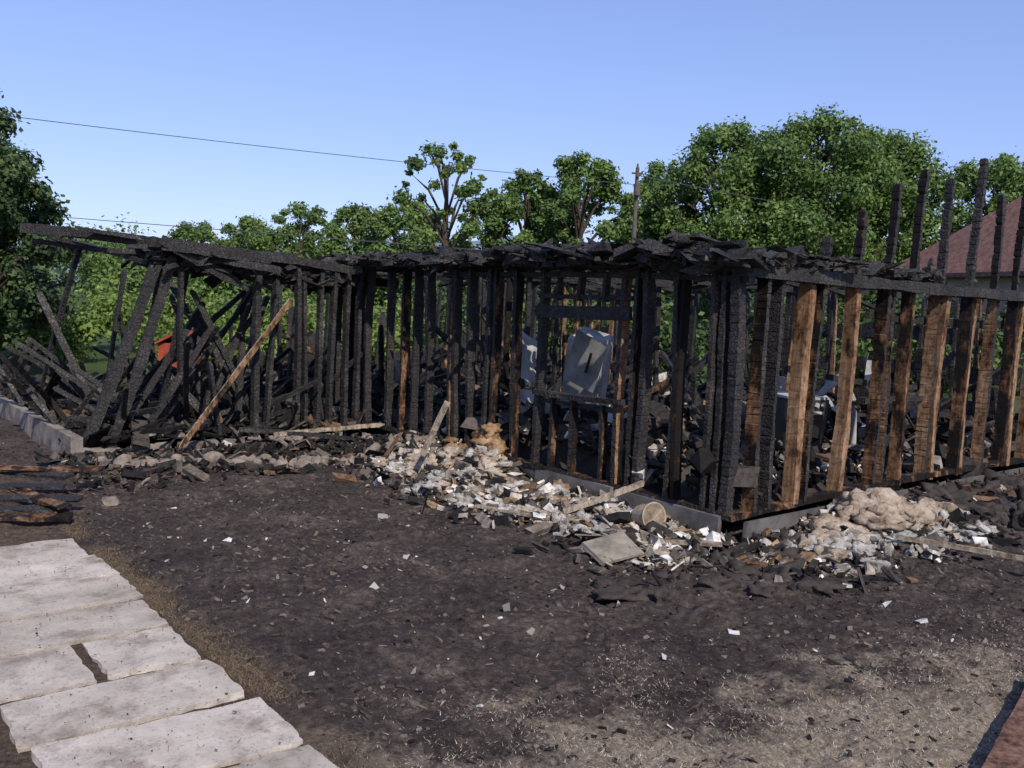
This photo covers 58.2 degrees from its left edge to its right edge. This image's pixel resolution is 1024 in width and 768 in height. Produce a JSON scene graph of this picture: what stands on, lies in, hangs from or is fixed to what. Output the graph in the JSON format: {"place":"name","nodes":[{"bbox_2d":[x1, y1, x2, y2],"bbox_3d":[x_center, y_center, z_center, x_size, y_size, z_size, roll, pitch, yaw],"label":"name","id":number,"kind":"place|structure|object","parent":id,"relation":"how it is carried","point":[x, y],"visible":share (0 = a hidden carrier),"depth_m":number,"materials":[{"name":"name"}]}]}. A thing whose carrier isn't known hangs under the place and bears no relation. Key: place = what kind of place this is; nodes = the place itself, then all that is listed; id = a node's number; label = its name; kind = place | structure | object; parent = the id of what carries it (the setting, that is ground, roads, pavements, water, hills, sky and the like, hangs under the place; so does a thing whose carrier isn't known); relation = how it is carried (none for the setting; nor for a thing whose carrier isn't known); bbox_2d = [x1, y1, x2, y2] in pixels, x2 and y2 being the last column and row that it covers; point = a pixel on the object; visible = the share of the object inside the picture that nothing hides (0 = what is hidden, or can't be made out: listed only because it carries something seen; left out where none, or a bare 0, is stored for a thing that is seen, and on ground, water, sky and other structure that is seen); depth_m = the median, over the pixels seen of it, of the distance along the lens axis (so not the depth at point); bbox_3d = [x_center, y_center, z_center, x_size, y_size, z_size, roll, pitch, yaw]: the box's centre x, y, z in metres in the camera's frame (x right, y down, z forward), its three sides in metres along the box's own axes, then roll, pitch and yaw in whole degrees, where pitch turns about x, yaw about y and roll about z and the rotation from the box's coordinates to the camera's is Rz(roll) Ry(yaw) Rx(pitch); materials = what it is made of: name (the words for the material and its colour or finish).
{"place":"outdoors","nodes":[
{"label":"outdoors","id":0,"kind":"place"},
{"bbox_2d":[0,538,338,767],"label":"slab path","id":1,"kind":"structure","parent":0,"point":[84,588],"depth_m":4.92,"materials":[{"name":"concrete"}]},
{"bbox_2d":[0,535,342,767],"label":"path grit","id":2,"kind":"object","parent":1,"relation":"on","point":[36,633],"visible":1,"depth_m":5.18,"materials":[{"name":"grey gravel"}]},
{"bbox_2d":[0,381,348,442],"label":"wing floor","id":3,"kind":"structure","parent":0,"point":[154,440],"depth_m":12.13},
{"bbox_2d":[0,371,372,447],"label":"wing rubble","id":4,"kind":"object","parent":3,"relation":"on","point":[63,411],"visible":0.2,"depth_m":12.52,"materials":[{"name":"black wood"}]},
{"bbox_2d":[0,223,398,448],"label":"collapsed wing","id":5,"kind":"structure","parent":3,"relation":"on","point":[197,400],"depth_m":12.68,"materials":[{"name":"black wood"}]},
{"bbox_2d":[121,238,367,295],"bbox_3d":[-3.656,-1.612,13.164,3.659,0.734,1.968,-1,6,-31],"label":"charred roof debris","id":6,"kind":"object","parent":5,"relation":"on","point":[212,281],"visible":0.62,"depth_m":12.69,"materials":[{"name":"brown wood"}]},
{"bbox_2d":[16,236,555,282],"bbox_3d":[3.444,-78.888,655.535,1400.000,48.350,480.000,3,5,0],"label":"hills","id":7,"kind":"structure","parent":0,"point":[474,243],"depth_m":559.25,"materials":[{"name":"green plant"}]},
{"bbox_2d":[0,287,1023,767],"bbox_3d":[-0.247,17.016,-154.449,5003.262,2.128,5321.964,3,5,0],"label":"ground","id":8,"kind":"structure","parent":0,"point":[560,675],"depth_m":6.04,"materials":[{"name":"soil"}]},
{"bbox_2d":[0,504,72,512],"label":"burnt plank","id":9,"kind":"object","parent":8,"relation":"on","point":[26,508],"visible":0.84,"depth_m":8.37,"materials":[{"name":"brown wood"}]},
{"bbox_2d":[7,482,71,509],"bbox_3d":[-4.477,1.052,8.646,1.239,0.065,0.143,7,7,39],"label":"burnt plank","id":10,"kind":"object","parent":9,"relation":"on","point":[38,498],"visible":0.91,"depth_m":8.51,"materials":[{"name":"brown wood"}]},
{"bbox_2d":[0,482,67,489],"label":"burnt plank","id":11,"kind":"object","parent":10,"relation":"on","point":[43,486],"visible":1,"depth_m":8.89,"materials":[{"name":"brown wood"}]},
{"bbox_2d":[0,512,73,521],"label":"burnt plank","id":12,"kind":"object","parent":8,"relation":"on","point":[51,516],"visible":1,"depth_m":8.16,"materials":[{"name":"brown wood"}]},
{"bbox_2d":[0,471,74,479],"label":"burnt plank","id":13,"kind":"object","parent":8,"relation":"on","point":[61,475],"visible":0.81,"depth_m":9.28,"materials":[{"name":"brown wood"}]},
{"bbox_2d":[0,465,103,471],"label":"burnt plank","id":14,"kind":"object","parent":13,"relation":"on","point":[59,468],"visible":1,"depth_m":9.39,"materials":[{"name":"brown wood"}]},
{"bbox_2d":[0,495,83,502],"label":"burnt plank","id":15,"kind":"object","parent":8,"relation":"on","point":[24,498],"visible":0.77,"depth_m":8.61,"materials":[{"name":"brown wood"}]},
{"bbox_2d":[0,127,84,349],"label":"walnut tree","id":16,"kind":"object","parent":8,"relation":"on","point":[18,170],"visible":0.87,"depth_m":19.12,"materials":[{"name":"green plant"}]},
{"bbox_2d":[0,88,90,331],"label":"walnut tree","id":17,"kind":"object","parent":8,"relation":"on","point":[6,121],"visible":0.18,"depth_m":21.23,"materials":[{"name":"green plant"}]},
{"bbox_2d":[0,394,342,454],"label":"wing foundation","id":18,"kind":"object","parent":8,"relation":"on","point":[39,428],"visible":0.37,"depth_m":12.27,"materials":[{"name":"grey concrete"}]},
{"bbox_2d":[154,330,205,367],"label":"red shed","id":19,"kind":"structure","parent":8,"relation":"on","point":[164,343],"depth_m":21.90,"materials":[{"name":"paint"}]},
{"bbox_2d":[167,220,234,283],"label":"maple tree","id":20,"kind":"object","parent":8,"relation":"on","point":[186,233],"visible":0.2,"depth_m":78.10,"materials":[{"name":"green plant"}]},
{"bbox_2d":[0,515,416,767],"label":"path edge grass","id":21,"kind":"structure","parent":8,"relation":"on","point":[132,582],"depth_m":5.76,"materials":[{"name":"brown plant"}]},
{"bbox_2d":[0,268,445,369],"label":"green bushes","id":22,"kind":"object","parent":8,"relation":"on","point":[90,324],"visible":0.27,"depth_m":24.55,"materials":[{"name":"green plant"}]},
{"bbox_2d":[33,428,428,492],"bbox_3d":[-3.263,0.831,11.566,4.668,0.572,2.558,-2,7,-38],"label":"rubble","id":23,"kind":"object","parent":8,"relation":"on","point":[190,468],"visible":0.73,"depth_m":11.01,"materials":[{"name":"grey stone"}]},
{"bbox_2d":[204,213,286,296],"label":"maple tree","id":24,"kind":"object","parent":8,"relation":"on","point":[249,223],"visible":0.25,"depth_m":75.78,"materials":[{"name":"green plant"}]},
{"bbox_2d":[94,433,435,506],"bbox_3d":[-2.640,0.934,10.767,4.048,0.477,2.306,0,6,-26],"label":"stone edging","id":25,"kind":"object","parent":8,"relation":"on","point":[212,457],"visible":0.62,"depth_m":11.24,"materials":[{"name":"grey stone"}]},
{"bbox_2d":[240,201,346,295],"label":"maple tree","id":26,"kind":"object","parent":8,"relation":"on","point":[312,217],"visible":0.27,"depth_m":72.83,"materials":[{"name":"green plant"}]},
{"bbox_2d":[300,201,401,300],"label":"maple tree","id":27,"kind":"object","parent":8,"relation":"on","point":[353,216],"visible":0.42,"depth_m":69.57,"materials":[{"name":"green plant"}]},
{"bbox_2d":[353,198,450,298],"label":"maple tree","id":28,"kind":"object","parent":8,"relation":"on","point":[374,225],"visible":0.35,"depth_m":67.77,"materials":[{"name":"green plant"}]},
{"bbox_2d":[8,229,838,327],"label":"tree line","id":29,"kind":"object","parent":8,"relation":"on","point":[58,273],"depth_m":124.97,"materials":[{"name":"green plant"}]},
{"bbox_2d":[420,401,449,456],"bbox_3d":[-0.883,0.513,10.521,0.379,0.683,0.066,5,6,28],"label":"wood plank","id":30,"kind":"object","parent":8,"relation":"on","point":[434,428],"visible":1,"depth_m":10.51,"materials":[{"name":"beige wood"}]},
{"bbox_2d":[27,212,863,331],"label":"distant tree mass","id":31,"kind":"object","parent":8,"relation":"on","point":[99,264],"visible":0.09,"depth_m":71.95,"materials":[{"name":"green plant"}]},
{"bbox_2d":[386,140,505,287],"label":"ash tree","id":32,"kind":"object","parent":8,"relation":"on","point":[470,227],"visible":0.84,"depth_m":56.58,"materials":[{"name":"green plant"}]},
{"bbox_2d":[440,187,538,294],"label":"ash tree","id":33,"kind":"object","parent":8,"relation":"on","point":[505,203],"visible":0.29,"depth_m":58.43,"materials":[{"name":"green plant"}]},
{"bbox_2d":[237,428,760,585],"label":"burnt timber litter","id":34,"kind":"object","parent":8,"relation":"on","point":[482,519],"visible":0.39,"depth_m":9.62,"materials":[{"name":"black wood"}]},
{"bbox_2d":[442,422,570,489],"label":"scorched insulation batts","id":35,"kind":"object","parent":8,"relation":"on","point":[487,436],"visible":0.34,"depth_m":10.93,"materials":[{"name":"fabric"}]},
{"bbox_2d":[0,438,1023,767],"bbox_3d":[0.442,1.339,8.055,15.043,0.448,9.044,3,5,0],"label":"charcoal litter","id":36,"kind":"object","parent":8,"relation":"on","point":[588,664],"visible":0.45,"depth_m":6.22,"materials":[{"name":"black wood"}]},
{"bbox_2d":[472,168,574,293],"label":"ash tree","id":37,"kind":"object","parent":8,"relation":"on","point":[525,185],"visible":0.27,"depth_m":60.23,"materials":[{"name":"green plant"}]},
{"bbox_2d":[311,429,736,576],"bbox_3d":[-0.205,1.108,9.954,1.810,0.550,5.682,-2,7,-41],"label":"wall debris","id":38,"kind":"object","parent":8,"relation":"on","point":[657,552],"depth_m":9.13,"materials":[{"name":"beige stone"}]},
{"bbox_2d":[475,504,549,520],"bbox_3d":[-0.003,1.244,8.924,0.787,0.042,0.074,5,6,26],"label":"wood plank","id":39,"kind":"object","parent":38,"relation":"on","point":[507,511],"visible":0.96,"depth_m":8.92,"materials":[{"name":"grey wood"}]},
{"bbox_2d":[516,505,601,523],"bbox_3d":[0.445,1.265,8.848,0.895,0.079,0.091,5,6,27],"label":"wood plank","id":40,"kind":"object","parent":38,"relation":"on","point":[525,509],"visible":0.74,"depth_m":8.88,"materials":[{"name":"grey wood"}]},
{"bbox_2d":[562,480,643,513],"bbox_3d":[0.900,1.111,9.039,0.872,0.314,0.033,1,6,-20],"label":"wood plank","id":41,"kind":"object","parent":38,"relation":"on","point":[607,496],"visible":0.99,"depth_m":9.03,"materials":[{"name":"beige wood"}]},
{"bbox_2d":[651,539,721,546],"bbox_3d":[1.542,1.398,8.134,0.623,0.059,0.086,4,5,14],"label":"wood plank","id":42,"kind":"object","parent":38,"relation":"on","point":[702,543],"visible":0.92,"depth_m":8.10,"materials":[{"name":"wood"}]},
{"bbox_2d":[96,492,1022,728],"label":"pale ash flakes","id":43,"kind":"object","parent":8,"relation":"on","point":[531,630],"visible":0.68,"depth_m":6.56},
{"bbox_2d":[400,445,731,559],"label":"drywall scraps","id":44,"kind":"object","parent":8,"relation":"on","point":[548,487],"visible":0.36,"depth_m":9.22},
{"bbox_2d":[526,149,645,301],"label":"ash tree","id":45,"kind":"object","parent":8,"relation":"on","point":[572,192],"visible":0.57,"depth_m":58.20,"materials":[{"name":"green plant"}]},
{"bbox_2d":[575,531,643,565],"bbox_3d":[0.799,1.396,8.019,0.425,0.192,0.614,-1,6,-31],"label":"plywood scrap","id":46,"kind":"object","parent":8,"relation":"on","point":[615,547],"visible":1,"depth_m":7.89,"materials":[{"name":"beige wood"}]},
{"bbox_2d":[631,164,642,306],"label":"utility pole","id":47,"kind":"object","parent":8,"relation":"on","point":[637,187],"visible":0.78,"depth_m":49.20,"materials":[{"name":"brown wood"}]},
{"bbox_2d":[62,217,478,249],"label":"telephone line","id":48,"kind":"object","parent":47,"relation":"attached to","point":[265,233],"visible":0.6,"depth_m":52.62,"materials":[{"name":"black metal"}]},
{"bbox_2d":[10,116,633,184],"bbox_3d":[-16.469,-10.243,35.783,53.512,0.430,0.028,-1,6,-30],"label":"power line","id":49,"kind":"object","parent":47,"relation":"attached to","point":[307,151],"visible":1,"depth_m":39.99,"materials":[{"name":"black metal"}]},
{"bbox_2d":[639,175,836,212],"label":"power line","id":50,"kind":"object","parent":47,"relation":"attached to","point":[711,189],"visible":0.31,"depth_m":52.53,"materials":[{"name":"black metal"}]},
{"bbox_2d":[632,502,665,525],"bbox_3d":[1.283,1.235,8.687,0.275,0.282,0.264,0,6,-27],"label":"metal bucket","id":51,"kind":"object","parent":8,"relation":"on","point":[643,514],"visible":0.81,"depth_m":8.61,"materials":[{"name":"beige metal"}]},
{"bbox_2d":[605,159,707,294],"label":"oak tree","id":52,"kind":"object","parent":8,"relation":"on","point":[653,167],"visible":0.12,"depth_m":63.76,"materials":[{"name":"green plant"}]},
{"bbox_2d":[365,445,957,562],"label":"insulation batts","id":53,"kind":"object","parent":8,"relation":"on","point":[879,508],"visible":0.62,"depth_m":8.99,"materials":[{"name":"beige fabric"}]},
{"bbox_2d":[317,462,1023,624],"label":"charred heap","id":54,"kind":"object","parent":8,"relation":"on","point":[738,573],"visible":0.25,"depth_m":7.46,"materials":[{"name":"black wood"}]},
{"bbox_2d":[712,470,1023,594],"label":"charred litter","id":55,"kind":"object","parent":54,"relation":"on","point":[796,567],"visible":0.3,"depth_m":8.61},
{"bbox_2d":[365,440,998,576],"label":"ash clumps","id":56,"kind":"object","parent":8,"relation":"on","point":[850,541],"visible":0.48,"depth_m":8.94,"materials":[{"name":"grey"}]},
{"bbox_2d":[376,279,1023,393],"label":"hedge bushes","id":57,"kind":"object","parent":8,"relation":"on","point":[865,347],"visible":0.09,"depth_m":23.31,"materials":[{"name":"green plant"}]},
{"bbox_2d":[637,115,812,299],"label":"oak tree","id":58,"kind":"object","parent":8,"relation":"on","point":[695,166],"visible":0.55,"depth_m":58.65,"materials":[{"name":"green plant"}]},
{"bbox_2d":[518,466,1023,539],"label":"skirting panels","id":59,"kind":"object","parent":8,"relation":"on","point":[695,519],"visible":0.26,"depth_m":9.05,"materials":[{"name":"grey concrete"}]},
{"bbox_2d":[710,102,915,308],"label":"oak tree","id":60,"kind":"object","parent":8,"relation":"on","point":[857,155],"visible":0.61,"depth_m":56.78,"materials":[{"name":"green plant"}]},
{"bbox_2d":[734,487,1023,589],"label":"side debris","id":61,"kind":"object","parent":8,"relation":"on","point":[936,554],"visible":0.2,"depth_m":8.28,"materials":[{"name":"beige stone"}]},
{"bbox_2d":[796,128,962,321],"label":"oak tree","id":62,"kind":"object","parent":8,"relation":"on","point":[912,158],"visible":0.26,"depth_m":59.97,"materials":[{"name":"green plant"}]},
{"bbox_2d":[892,277,1023,387],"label":"walls","id":63,"kind":"structure","parent":8,"relation":"on","point":[1004,283],"depth_m":30.04,"materials":[{"name":"beige"}]},
{"bbox_2d":[950,300,960,317],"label":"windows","id":64,"kind":"structure","parent":63,"relation":"attached to","point":[952,303],"depth_m":32.06,"materials":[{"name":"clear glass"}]},
{"bbox_2d":[899,196,1023,277],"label":"roof","id":65,"kind":"structure","parent":63,"relation":"on","point":[958,250],"depth_m":31.56,"materials":[{"name":"brown"}]},
{"bbox_2d":[895,534,1023,561],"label":"wood plank","id":66,"kind":"object","parent":8,"relation":"on","point":[961,547],"visible":1,"depth_m":8.19,"materials":[{"name":"wood"}]},
{"bbox_2d":[927,146,1023,238],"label":"oak tree","id":67,"kind":"object","parent":8,"relation":"on","point":[1005,176],"visible":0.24,"depth_m":59.45,"materials":[{"name":"green plant"}]},
{"bbox_2d":[982,690,1023,767],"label":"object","id":68,"kind":"object","parent":8,"relation":"on","point":[1007,750],"visible":1,"depth_m":4.50,"materials":[{"name":"brick"}]},
{"bbox_2d":[0,0,1023,248],"label":"sky","id":69,"kind":"structure","parent":0,"point":[523,84],"materials":[{"name":"blue"}]},
{"bbox_2d":[291,385,992,509],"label":"floor","id":70,"kind":"structure","parent":0,"point":[586,463],"depth_m":10.42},
{"bbox_2d":[333,262,755,519],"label":"front wall","id":71,"kind":"structure","parent":70,"relation":"on","point":[725,376],"depth_m":10.04,"materials":[{"name":"brown wood"}]},
{"bbox_2d":[317,231,821,275],"bbox_3d":[0.002,-1.561,11.615,2.203,0.468,8.359,-2,7,-42],"label":"charred roof debris","id":72,"kind":"object","parent":71,"relation":"on","point":[706,260],"visible":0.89,"depth_m":9.39,"materials":[{"name":"brown wood"}]},
{"bbox_2d":[560,326,613,407],"bbox_3d":[1.003,-0.147,12.228,0.682,1.221,1.327,3,5,0],"label":"refrigerator","id":73,"kind":"object","parent":70,"relation":"on","point":[587,361],"visible":0.91,"depth_m":11.97,"materials":[{"name":"metal"}]},
{"bbox_2d":[229,265,1018,450],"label":"interior partitions","id":74,"kind":"object","parent":70,"relation":"on","point":[832,330],"visible":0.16,"depth_m":15.30,"materials":[{"name":"black wood"}]},
{"bbox_2d":[350,240,956,309],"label":"roof remains","id":75,"kind":"object","parent":74,"relation":"on","point":[697,289],"visible":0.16,"depth_m":10.07,"materials":[{"name":"brown wood"}]},
{"bbox_2d":[815,373,856,443],"bbox_3d":[4.178,0.370,11.831,1.104,1.044,0.286,-1,6,-33],"label":"bent duct pipe","id":76,"kind":"object","parent":74,"relation":"attached to","point":[829,385],"visible":0.3,"depth_m":12.11,"materials":[{"name":"metal"}]},
{"bbox_2d":[385,331,871,426],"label":"metal sheets","id":77,"kind":"object","parent":70,"relation":"on","point":[529,356],"visible":0.23,"depth_m":12.46,"materials":[{"name":"grey metal"}]},
{"bbox_2d":[243,352,1023,497],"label":"interior rubble","id":78,"kind":"object","parent":70,"relation":"on","point":[703,460],"visible":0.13,"depth_m":11.91,"materials":[{"name":"black wood"}]},
{"bbox_2d":[371,382,945,492],"bbox_3d":[1.795,0.569,13.033,5.312,0.902,7.464,-2,7,-38],"label":"interior plaster","id":79,"kind":"object","parent":70,"relation":"on","point":[653,450],"visible":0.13,"depth_m":10.56,"materials":[{"name":"white paint"}]},
{"bbox_2d":[761,376,828,458],"bbox_3d":[3.309,0.409,10.967,0.722,0.968,0.718,-3,7,-44],"label":"kitchen stove","id":80,"kind":"object","parent":70,"relation":"on","point":[820,414],"visible":0.37,"depth_m":10.75,"materials":[{"name":"white metal"}]},
{"bbox_2d":[721,158,1023,521],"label":"gable wall","id":81,"kind":"structure","parent":70,"relation":"on","point":[765,360],"depth_m":10.07,"materials":[{"name":"brown wood"}]},
{"bbox_2d":[760,245,944,287],"bbox_3d":[3.447,-1.178,9.569,3.780,0.357,0.786,-2,7,-38],"label":"roof char edge","id":82,"kind":"object","parent":81,"relation":"attached to","point":[895,271],"visible":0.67,"depth_m":9.57,"materials":[{"name":"brown wood"}]},
{"bbox_2d":[282,603,1023,767],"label":"dry grass","id":83,"kind":"structure","parent":0,"point":[992,679],"depth_m":4.92,"materials":[{"name":"beige plant"}]}
]}

